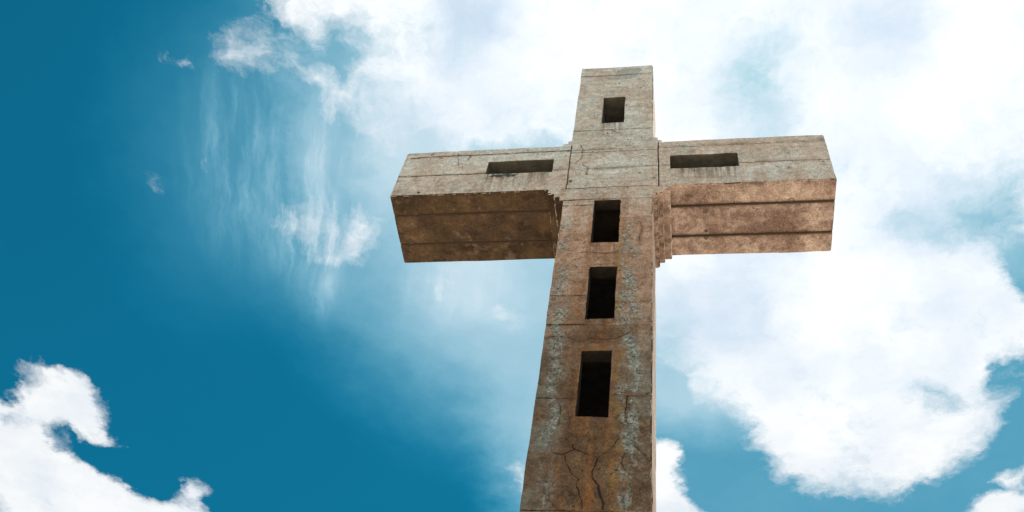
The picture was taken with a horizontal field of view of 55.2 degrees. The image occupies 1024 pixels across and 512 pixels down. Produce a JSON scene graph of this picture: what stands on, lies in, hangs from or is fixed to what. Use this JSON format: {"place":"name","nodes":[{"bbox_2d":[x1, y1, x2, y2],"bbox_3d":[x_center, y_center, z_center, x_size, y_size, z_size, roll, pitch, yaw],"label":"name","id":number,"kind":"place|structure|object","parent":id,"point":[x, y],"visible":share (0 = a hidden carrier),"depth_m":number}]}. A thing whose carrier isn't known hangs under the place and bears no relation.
{"place":"outdoors","nodes":[
{"label":"outdoors","id":0,"kind":"place"},
{"bbox_2d":[0,0,1023,511],"label":"sky","id":1,"kind":"structure","parent":0,"point":[210,301]},
{"bbox_2d":[390,65,836,511],"bbox_3d":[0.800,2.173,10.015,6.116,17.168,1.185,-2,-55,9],"label":"concrete cross","id":2,"kind":"object","parent":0,"point":[612,205],"visible":1,"depth_m":13.35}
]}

